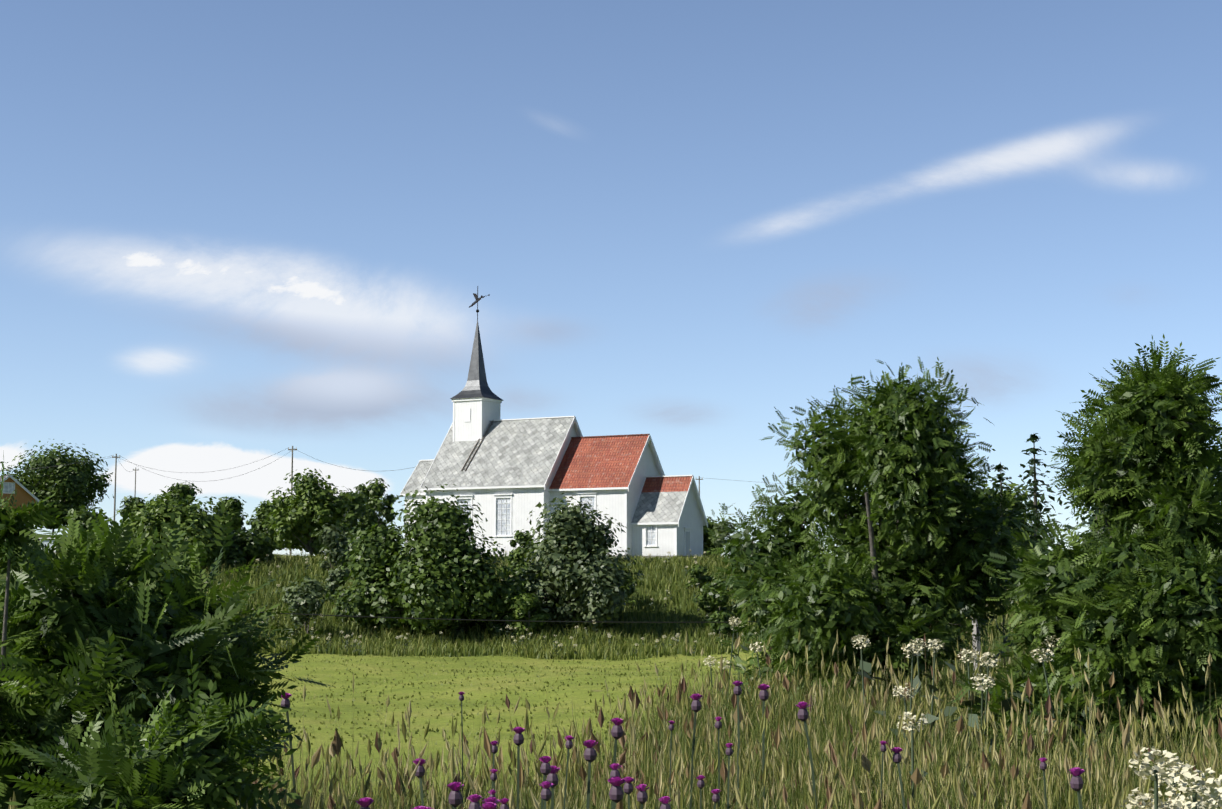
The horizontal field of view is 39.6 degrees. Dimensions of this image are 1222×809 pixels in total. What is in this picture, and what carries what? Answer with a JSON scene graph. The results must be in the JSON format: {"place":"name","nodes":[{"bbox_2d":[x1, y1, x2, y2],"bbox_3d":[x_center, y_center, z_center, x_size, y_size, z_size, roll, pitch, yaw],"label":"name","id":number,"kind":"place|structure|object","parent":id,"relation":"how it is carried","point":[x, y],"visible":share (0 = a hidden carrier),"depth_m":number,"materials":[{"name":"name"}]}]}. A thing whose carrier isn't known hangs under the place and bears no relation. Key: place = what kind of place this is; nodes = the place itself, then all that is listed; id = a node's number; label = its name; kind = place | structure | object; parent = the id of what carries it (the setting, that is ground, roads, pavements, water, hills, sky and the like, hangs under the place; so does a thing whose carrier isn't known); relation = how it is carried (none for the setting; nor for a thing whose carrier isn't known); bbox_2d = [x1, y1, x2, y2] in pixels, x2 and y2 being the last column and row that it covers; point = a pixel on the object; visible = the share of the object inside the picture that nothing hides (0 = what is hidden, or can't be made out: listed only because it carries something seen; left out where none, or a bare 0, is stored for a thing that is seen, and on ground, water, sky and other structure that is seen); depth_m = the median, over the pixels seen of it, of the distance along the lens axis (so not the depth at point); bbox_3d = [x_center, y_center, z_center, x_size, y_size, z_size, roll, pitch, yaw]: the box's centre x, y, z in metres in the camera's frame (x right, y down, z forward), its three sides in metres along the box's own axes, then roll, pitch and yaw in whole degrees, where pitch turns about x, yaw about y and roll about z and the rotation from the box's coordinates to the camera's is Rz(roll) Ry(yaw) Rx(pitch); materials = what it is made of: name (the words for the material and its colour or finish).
{"place":"outdoors","nodes":[
{"label":"outdoors","id":0,"kind":"place"},
{"bbox_2d":[59,547,756,659],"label":"grass","id":1,"kind":"structure","parent":0,"point":[510,628],"depth_m":102.46,"materials":[{"name":"green plant"}]},
{"bbox_2d":[0,534,1018,808],"bbox_3d":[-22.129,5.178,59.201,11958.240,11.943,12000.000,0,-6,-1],"label":"ground","id":2,"kind":"structure","parent":0,"point":[340,674],"depth_m":67.56,"materials":[{"name":"green plant"}]},
{"bbox_2d":[0,475,39,513],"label":"house","id":3,"kind":"structure","parent":2,"relation":"on","point":[11,483],"depth_m":198.05,"materials":[{"name":"orange wood"}]},
{"bbox_2d":[0,450,73,808],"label":"tree","id":4,"kind":"object","parent":2,"relation":"on","point":[15,530],"visible":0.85,"depth_m":5.86,"materials":[{"name":"green plant"}]},
{"bbox_2d":[39,538,55,554],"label":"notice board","id":5,"kind":"object","parent":2,"relation":"on","point":[46,542],"visible":0.15,"depth_m":148.27,"materials":[{"name":"white"}]},
{"bbox_2d":[0,439,113,532],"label":"tree","id":6,"kind":"object","parent":2,"relation":"on","point":[76,484],"depth_m":210.53,"materials":[{"name":"green plant"}]},
{"bbox_2d":[46,505,124,554],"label":"tree","id":7,"kind":"object","parent":2,"relation":"on","point":[84,517],"visible":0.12,"depth_m":149.57,"materials":[{"name":"green plant"}]},
{"bbox_2d":[112,454,119,520],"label":"pole","id":8,"kind":"object","parent":2,"relation":"on","point":[115,485],"visible":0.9,"depth_m":183.64,"materials":[{"name":"grey wood"}]},
{"bbox_2d":[4,456,115,470],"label":"wire","id":9,"kind":"object","parent":8,"relation":"attached to","point":[49,467],"visible":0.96,"depth_m":187.91,"materials":[{"name":"black metal"}]},
{"bbox_2d":[117,448,287,472],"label":"power line","id":10,"kind":"object","parent":8,"relation":"attached to","point":[199,472],"visible":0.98,"depth_m":177.37,"materials":[{"name":"black metal"}]},
{"bbox_2d":[116,496,146,525],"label":"hill tree","id":11,"kind":"object","parent":2,"relation":"on","point":[129,503],"visible":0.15,"depth_m":198.02,"materials":[{"name":"green plant"}]},
{"bbox_2d":[133,467,138,496],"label":"pole","id":12,"kind":"object","parent":2,"relation":"on","point":[135,481],"visible":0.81,"depth_m":258.31,"materials":[{"name":"grey wood"}]},
{"bbox_2d":[4,648,302,808],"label":"rowan","id":13,"kind":"object","parent":2,"relation":"on","point":[191,765],"visible":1,"depth_m":4.15,"materials":[{"name":"green plant"}]},
{"bbox_2d":[0,501,332,808],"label":"rowan","id":14,"kind":"object","parent":2,"relation":"on","point":[101,624],"visible":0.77,"depth_m":6.07,"materials":[{"name":"green plant"}]},
{"bbox_2d":[144,481,201,512],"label":"hill tree","id":15,"kind":"object","parent":2,"relation":"on","point":[185,489],"visible":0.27,"depth_m":187.76,"materials":[{"name":"green plant"}]},
{"bbox_2d":[111,489,241,567],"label":"tree","id":16,"kind":"object","parent":2,"relation":"on","point":[201,528],"visible":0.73,"depth_m":123.61,"materials":[{"name":"green plant"}]},
{"bbox_2d":[211,496,247,534],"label":"hill tree","id":17,"kind":"object","parent":2,"relation":"on","point":[234,508],"visible":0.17,"depth_m":175.95,"materials":[{"name":"green plant"}]},
{"bbox_2d":[219,528,275,567],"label":"slope tree","id":18,"kind":"object","parent":2,"relation":"on","point":[251,545],"visible":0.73,"depth_m":125.71,"materials":[{"name":"green plant"}]},
{"bbox_2d":[246,500,284,550],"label":"hill tree","id":19,"kind":"object","parent":2,"relation":"on","point":[263,511],"visible":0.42,"depth_m":173.99,"materials":[{"name":"green plant"}]},
{"bbox_2d":[281,692,295,799],"bbox_3d":[-1.307,1.839,7.221,0.242,1.210,0.120,-2,-6,20],"label":"thistle","id":20,"kind":"object","parent":2,"relation":"on","point":[285,702],"visible":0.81,"depth_m":7.29,"materials":[{"name":"green plant"}]},
{"bbox_2d":[288,446,296,555],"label":"pole","id":21,"kind":"object","parent":2,"relation":"on","point":[292,449],"visible":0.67,"depth_m":171.35,"materials":[{"name":"grey wood"}]},
{"bbox_2d":[121,451,290,480],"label":"power line","id":22,"kind":"object","parent":21,"relation":"attached to","point":[214,480],"visible":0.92,"depth_m":176.31,"materials":[{"name":"black metal"}]},
{"bbox_2d":[295,449,413,470],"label":"power line","id":23,"kind":"object","parent":21,"relation":"attached to","point":[343,467],"visible":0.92,"depth_m":166.64,"materials":[{"name":"black metal"}]},
{"bbox_2d":[274,576,332,638],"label":"bush","id":24,"kind":"object","parent":2,"relation":"on","point":[305,597],"visible":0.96,"depth_m":104.69,"materials":[{"name":"green plant"}]},
{"bbox_2d":[262,468,354,556],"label":"tree","id":25,"kind":"object","parent":2,"relation":"on","point":[307,509],"visible":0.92,"depth_m":134.06,"materials":[{"name":"green plant"}]},
{"bbox_2d":[312,523,356,575],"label":"bush","id":26,"kind":"object","parent":2,"relation":"on","point":[328,536],"visible":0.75,"depth_m":119.71,"materials":[{"name":"green plant"}]},
{"bbox_2d":[321,565,349,601],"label":"bush","id":27,"kind":"object","parent":2,"relation":"on","point":[334,575],"visible":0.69,"depth_m":113.53,"materials":[{"name":"green plant"}]},
{"bbox_2d":[335,490,368,548],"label":"hill tree","id":28,"kind":"object","parent":2,"relation":"on","point":[355,511],"visible":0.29,"depth_m":183.09,"materials":[{"name":"green plant"}]},
{"bbox_2d":[356,797,373,808],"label":"thistle","id":29,"kind":"object","parent":2,"relation":"on","point":[365,802],"visible":1,"depth_m":4.39,"materials":[{"name":"purple plant"}]},
{"bbox_2d":[325,521,410,627],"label":"tree","id":30,"kind":"object","parent":2,"relation":"on","point":[367,563],"visible":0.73,"depth_m":108.18,"materials":[{"name":"green plant"}]},
{"bbox_2d":[354,478,400,542],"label":"hill tree","id":31,"kind":"object","parent":2,"relation":"on","point":[374,492],"visible":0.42,"depth_m":188.27,"materials":[{"name":"green plant"}]},
{"bbox_2d":[412,758,425,806],"bbox_3d":[-0.562,1.656,5.324,0.285,1.064,0.242,0,-6,-1],"label":"thistle","id":32,"kind":"object","parent":2,"relation":"on","point":[420,773],"visible":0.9,"depth_m":5.42,"materials":[{"name":"purple"}]},
{"bbox_2d":[411,806,428,808],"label":"thistle","id":33,"kind":"object","parent":2,"relation":"on","point":[420,807],"visible":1,"depth_m":4.01,"materials":[{"name":"purple plant"}]},
{"bbox_2d":[350,484,526,633],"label":"tree","id":34,"kind":"object","parent":2,"relation":"on","point":[442,555],"visible":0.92,"depth_m":105.89,"materials":[{"name":"green plant"}]},
{"bbox_2d":[427,588,476,638],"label":"bush","id":35,"kind":"object","parent":2,"relation":"on","point":[457,630],"visible":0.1,"depth_m":106.53,"materials":[{"name":"green plant"}]},
{"bbox_2d":[447,782,464,808],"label":"thistle","id":36,"kind":"object","parent":2,"relation":"on","point":[455,798],"visible":1,"depth_m":4.85,"materials":[{"name":"plant"}]},
{"bbox_2d":[459,692,464,804],"bbox_3d":[-0.602,1.756,6.761,0.271,1.206,0.149,-3,-6,25],"label":"thistle","id":37,"kind":"object","parent":2,"relation":"on","point":[461,697],"visible":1,"depth_m":6.83,"materials":[{"name":"green plant"}]},
{"bbox_2d":[467,794,482,808],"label":"thistle","id":38,"kind":"object","parent":2,"relation":"on","point":[474,799],"visible":1,"depth_m":4.22,"materials":[{"name":"purple plant"}]},
{"bbox_2d":[480,802,496,808],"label":"thistle","id":39,"kind":"object","parent":2,"relation":"on","point":[487,805],"visible":1,"depth_m":3.95,"materials":[{"name":"purple plant"}]},
{"bbox_2d":[254,646,726,746],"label":"field tufts","id":40,"kind":"object","parent":2,"relation":"on","point":[448,704],"visible":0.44,"depth_m":68.60,"materials":[{"name":"green plant"}]},
{"bbox_2d":[482,797,499,808],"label":"thistle","id":41,"kind":"object","parent":2,"relation":"on","point":[491,799],"visible":0.5,"depth_m":4.53,"materials":[{"name":"purple plant"}]},
{"bbox_2d":[488,790,495,797],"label":"thistle","id":42,"kind":"object","parent":2,"relation":"on","point":[492,793],"visible":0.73,"depth_m":4.82,"materials":[{"name":"purple"}]},
{"bbox_2d":[490,769,497,801],"bbox_3d":[-0.389,1.636,5.136,0.176,1.067,0.118,-4,-7,33],"label":"thistle","id":43,"kind":"object","parent":2,"relation":"on","point":[493,776],"visible":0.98,"depth_m":5.10,"materials":[{"name":"purple plant"}]},
{"bbox_2d":[491,741,498,789],"bbox_3d":[-0.397,1.731,5.996,0.253,1.060,0.191,4,-7,-33],"label":"thistle","id":44,"kind":"object","parent":2,"relation":"on","point":[494,747],"visible":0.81,"depth_m":6.10,"materials":[{"name":"purple plant"}]},
{"bbox_2d":[500,798,508,808],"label":"thistle","id":45,"kind":"object","parent":2,"relation":"on","point":[504,801],"visible":0.98,"depth_m":4.62,"materials":[{"name":"purple plant"}]},
{"bbox_2d":[483,577,542,637],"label":"bush","id":46,"kind":"object","parent":2,"relation":"on","point":[508,589],"visible":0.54,"depth_m":106.31,"materials":[{"name":"green plant"}]},
{"bbox_2d":[499,547,528,580],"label":"bush","id":47,"kind":"object","parent":2,"relation":"on","point":[516,557],"visible":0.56,"depth_m":121.37,"materials":[{"name":"green plant"}]},
{"bbox_2d":[512,727,524,808],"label":"thistle","id":48,"kind":"object","parent":2,"relation":"on","point":[518,739],"visible":1,"depth_m":6.35,"materials":[{"name":"green plant"}]},
{"bbox_2d":[509,529,537,565],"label":"bush","id":49,"kind":"object","parent":2,"relation":"on","point":[519,537],"visible":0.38,"depth_m":127.66,"materials":[{"name":"green plant"}]},
{"bbox_2d":[509,541,541,580],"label":"bush","id":50,"kind":"object","parent":2,"relation":"on","point":[517,567],"visible":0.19,"depth_m":117.86,"materials":[{"name":"green plant"}]},
{"bbox_2d":[503,593,549,638],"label":"bush","id":51,"kind":"object","parent":2,"relation":"on","point":[521,606],"visible":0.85,"depth_m":105.37,"materials":[{"name":"green plant"}]},
{"bbox_2d":[539,756,550,808],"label":"thistle","id":52,"kind":"object","parent":2,"relation":"on","point":[545,768],"visible":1,"depth_m":4.97,"materials":[{"name":"purple"}]},
{"bbox_2d":[539,781,553,808],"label":"thistle","id":53,"kind":"object","parent":2,"relation":"on","point":[546,794],"visible":1,"depth_m":4.50,"materials":[{"name":"purple"}]},
{"bbox_2d":[34,550,1069,660],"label":"slope grass","id":54,"kind":"structure","parent":2,"relation":"on","point":[383,647],"depth_m":106.63,"materials":[{"name":"green plant"}]},
{"bbox_2d":[546,766,559,808],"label":"thistle","id":55,"kind":"object","parent":2,"relation":"on","point":[552,777],"visible":0.77,"depth_m":5.03,"materials":[{"name":"purple plant"}]},
{"bbox_2d":[400,286,707,558],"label":"church","id":56,"kind":"structure","parent":2,"relation":"on","point":[508,475],"depth_m":148.56,"materials":[{"name":"white painted wood"},{"name":"slate"},{"name":"red roof tile"}]},
{"bbox_2d":[564,735,573,808],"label":"thistle","id":57,"kind":"object","parent":2,"relation":"on","point":[569,743],"visible":0.98,"depth_m":5.74,"materials":[{"name":"green plant"}]},
{"bbox_2d":[498,493,644,627],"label":"bush","id":58,"kind":"object","parent":2,"relation":"on","point":[576,573],"visible":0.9,"depth_m":107.69,"materials":[{"name":"green plant"}]},
{"bbox_2d":[583,740,597,808],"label":"thistle","id":59,"kind":"object","parent":2,"relation":"on","point":[590,754],"visible":1,"depth_m":6.07,"materials":[{"name":"purple plant"}]},
{"bbox_2d":[8,584,1221,808],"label":"meadow grass","id":60,"kind":"structure","parent":2,"relation":"on","point":[846,772],"depth_m":8.49,"materials":[{"name":"green plant"}]},
{"bbox_2d":[609,763,621,777],"bbox_3d":[0.044,1.628,5.093,0.168,1.091,0.279,-4,-7,36],"label":"thistle","id":61,"kind":"object","parent":2,"relation":"on","point":[615,772],"visible":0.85,"depth_m":5.12,"materials":[{"name":"purple plant"}]},
{"bbox_2d":[607,777,625,808],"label":"thistle","id":62,"kind":"object","parent":2,"relation":"on","point":[616,793],"visible":0.98,"depth_m":5.07,"materials":[{"name":"plant"}]},
{"bbox_2d":[611,718,623,808],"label":"thistle","id":63,"kind":"object","parent":2,"relation":"on","point":[616,731],"visible":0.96,"depth_m":6.43,"materials":[{"name":"purple plant"}]},
{"bbox_2d":[623,777,634,808],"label":"thistle","id":64,"kind":"object","parent":2,"relation":"on","point":[628,788],"visible":1,"depth_m":4.86,"materials":[{"name":"purple plant"}]},
{"bbox_2d":[617,567,642,608],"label":"bush","id":65,"kind":"object","parent":2,"relation":"on","point":[631,602],"visible":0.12,"depth_m":114.44,"materials":[{"name":"green plant"}]},
{"bbox_2d":[635,784,649,808],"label":"thistle","id":66,"kind":"object","parent":2,"relation":"on","point":[642,796],"visible":1,"depth_m":4.64,"materials":[{"name":"purple"}]},
{"bbox_2d":[658,796,671,808],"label":"thistle","id":67,"kind":"object","parent":2,"relation":"on","point":[665,800],"visible":1,"depth_m":4.12,"materials":[{"name":"purple plant"}]},
{"bbox_2d":[668,721,673,806],"bbox_3d":[0.240,1.756,6.572,0.216,1.047,0.252,-1,-6,14],"label":"thistle","id":68,"kind":"object","parent":2,"relation":"on","point":[671,727],"visible":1,"depth_m":6.62,"materials":[{"name":"green plant"}]},
{"bbox_2d":[689,694,702,808],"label":"thistle","id":69,"kind":"object","parent":2,"relation":"on","point":[696,705],"visible":0.98,"depth_m":6.66,"materials":[{"name":"green"}]},
{"bbox_2d":[685,564,713,589],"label":"bush","id":70,"kind":"object","parent":2,"relation":"on","point":[697,572],"visible":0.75,"depth_m":120.68,"materials":[{"name":"green plant"}]},
{"bbox_2d":[696,775,704,808],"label":"thistle","id":71,"kind":"object","parent":2,"relation":"on","point":[700,783],"visible":1,"depth_m":5.10,"materials":[{"name":"purple"}]},
{"bbox_2d":[703,516,727,557],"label":"tree","id":72,"kind":"object","parent":2,"relation":"on","point":[707,543],"visible":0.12,"depth_m":173.76,"materials":[{"name":"green plant"}]},
{"bbox_2d":[711,789,719,808],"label":"thistle","id":73,"kind":"object","parent":2,"relation":"on","point":[715,798],"visible":1,"depth_m":4.76,"materials":[{"name":"purple"}]},
{"bbox_2d":[692,574,741,625],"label":"bush","id":74,"kind":"object","parent":2,"relation":"on","point":[712,597],"visible":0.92,"depth_m":112.07,"materials":[{"name":"green plant"}]},
{"bbox_2d":[715,717,721,808],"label":"thistle","id":75,"kind":"object","parent":2,"relation":"on","point":[718,724],"visible":1,"depth_m":6.59,"materials":[{"name":"green"}]},
{"bbox_2d":[705,610,741,643],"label":"bush","id":76,"kind":"object","parent":2,"relation":"on","point":[726,629],"visible":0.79,"depth_m":105.09,"materials":[{"name":"green plant"}]},
{"bbox_2d":[725,743,732,808],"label":"thistle","id":77,"kind":"object","parent":2,"relation":"on","point":[729,751],"visible":1,"depth_m":5.54,"materials":[{"name":"green"}]},
{"bbox_2d":[709,516,760,565],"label":"bush","id":78,"kind":"object","parent":2,"relation":"on","point":[721,530],"visible":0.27,"depth_m":128.63,"materials":[{"name":"green plant"}]},
{"bbox_2d":[733,681,742,808],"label":"thistle","id":79,"kind":"object","parent":2,"relation":"on","point":[737,690],"visible":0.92,"depth_m":7.30,"materials":[{"name":"green plant"}]},
{"bbox_2d":[758,684,769,808],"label":"thistle","id":80,"kind":"object","parent":2,"relation":"on","point":[763,695],"visible":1,"depth_m":7.45,"materials":[{"name":"green"}]},
{"bbox_2d":[796,702,816,807],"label":"thistle","id":81,"kind":"object","parent":2,"relation":"on","point":[802,714],"visible":1,"depth_m":6.67,"materials":[{"name":"green plant"}]},
{"bbox_2d":[880,741,887,796],"bbox_3d":[0.900,1.698,5.914,0.097,1.046,0.174,2,-6,-21],"label":"thistle","id":82,"kind":"object","parent":2,"relation":"on","point":[883,748],"visible":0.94,"depth_m":5.92,"materials":[{"name":"green plant"}]},
{"bbox_2d":[704,357,1069,718],"bbox_3d":[2.572,1.381,15.797,3.264,3.620,3.194,0,-6,-1],"label":"rowan","id":83,"kind":"object","parent":2,"relation":"on","point":[896,453],"visible":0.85,"depth_m":15.42,"materials":[{"name":"green plant"}]},
{"bbox_2d":[892,747,905,808],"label":"thistle","id":84,"kind":"object","parent":2,"relation":"on","point":[897,758],"visible":1,"depth_m":5.92,"materials":[{"name":"green"}]},
{"bbox_2d":[703,599,1221,808],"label":"meadowsweet","id":85,"kind":"object","parent":2,"relation":"on","point":[1193,800],"visible":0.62,"depth_m":9.51,"materials":[{"name":"white plant"}]},
{"bbox_2d":[972,618,980,685],"bbox_3d":[4.071,3.198,18.819,0.095,1.750,0.119,0,-6,-1],"label":"fence post","id":86,"kind":"object","parent":2,"relation":"on","point":[976,631],"visible":0.15,"depth_m":18.85,"materials":[{"name":"grey wood"}]},
{"bbox_2d":[944,477,1051,584],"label":"tree","id":87,"kind":"object","parent":2,"relation":"on","point":[1010,494],"visible":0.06,"depth_m":74.75,"materials":[{"name":"green plant"}]},
{"bbox_2d":[981,462,1024,598],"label":"spruce","id":88,"kind":"object","parent":2,"relation":"on","point":[999,467],"visible":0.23,"depth_m":66.35,"materials":[{"name":"green plant"}]},
{"bbox_2d":[995,433,1073,586],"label":"spruce","id":89,"kind":"object","parent":2,"relation":"on","point":[1030,472],"visible":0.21,"depth_m":62.27,"materials":[{"name":"green plant"}]},
{"bbox_2d":[1038,757,1046,808],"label":"thistle","id":90,"kind":"object","parent":2,"relation":"on","point":[1043,765],"visible":1,"depth_m":5.61,"materials":[{"name":"green"}]},
{"bbox_2d":[1069,767,1084,808],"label":"thistle","id":91,"kind":"object","parent":2,"relation":"on","point":[1076,783],"visible":1,"depth_m":4.68,"materials":[{"name":"purple"}]},
{"bbox_2d":[941,333,1221,778],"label":"rowan","id":92,"kind":"object","parent":2,"relation":"on","point":[1135,604],"visible":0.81,"depth_m":10.66,"materials":[{"name":"green plant"}]},
{"bbox_2d":[1054,502,1118,546],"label":"tree","id":93,"kind":"object","parent":2,"relation":"on","point":[1083,518],"visible":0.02,"depth_m":121.28,"materials":[{"name":"green plant"}]},
{"bbox_2d":[1069,503,1107,554],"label":"tree","id":94,"kind":"object","parent":2,"relation":"on","point":[1090,519],"visible":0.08,"depth_m":70.25,"materials":[{"name":"green plant"}]},
{"bbox_2d":[0,0,1221,557],"label":"sky","id":95,"kind":"structure","parent":0,"point":[234,233],"materials":[{"name":"blue"}]},
{"bbox_3d":[-15.474,6.469,36.113,0.900,5.534,0.180,0,-6,-1],"label":"cable pole","id":96,"kind":"object","parent":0,"visible":0},
{"bbox_2d":[9,597,756,622],"bbox_3d":[-5.785,4.440,37.562,19.539,0.828,0.022,1,-6,-7],"label":"field cable","id":97,"kind":"object","parent":96,"relation":"attached to","point":[505,620],"visible":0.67,"depth_m":37.96,"materials":[{"name":"black metal"}]}
]}

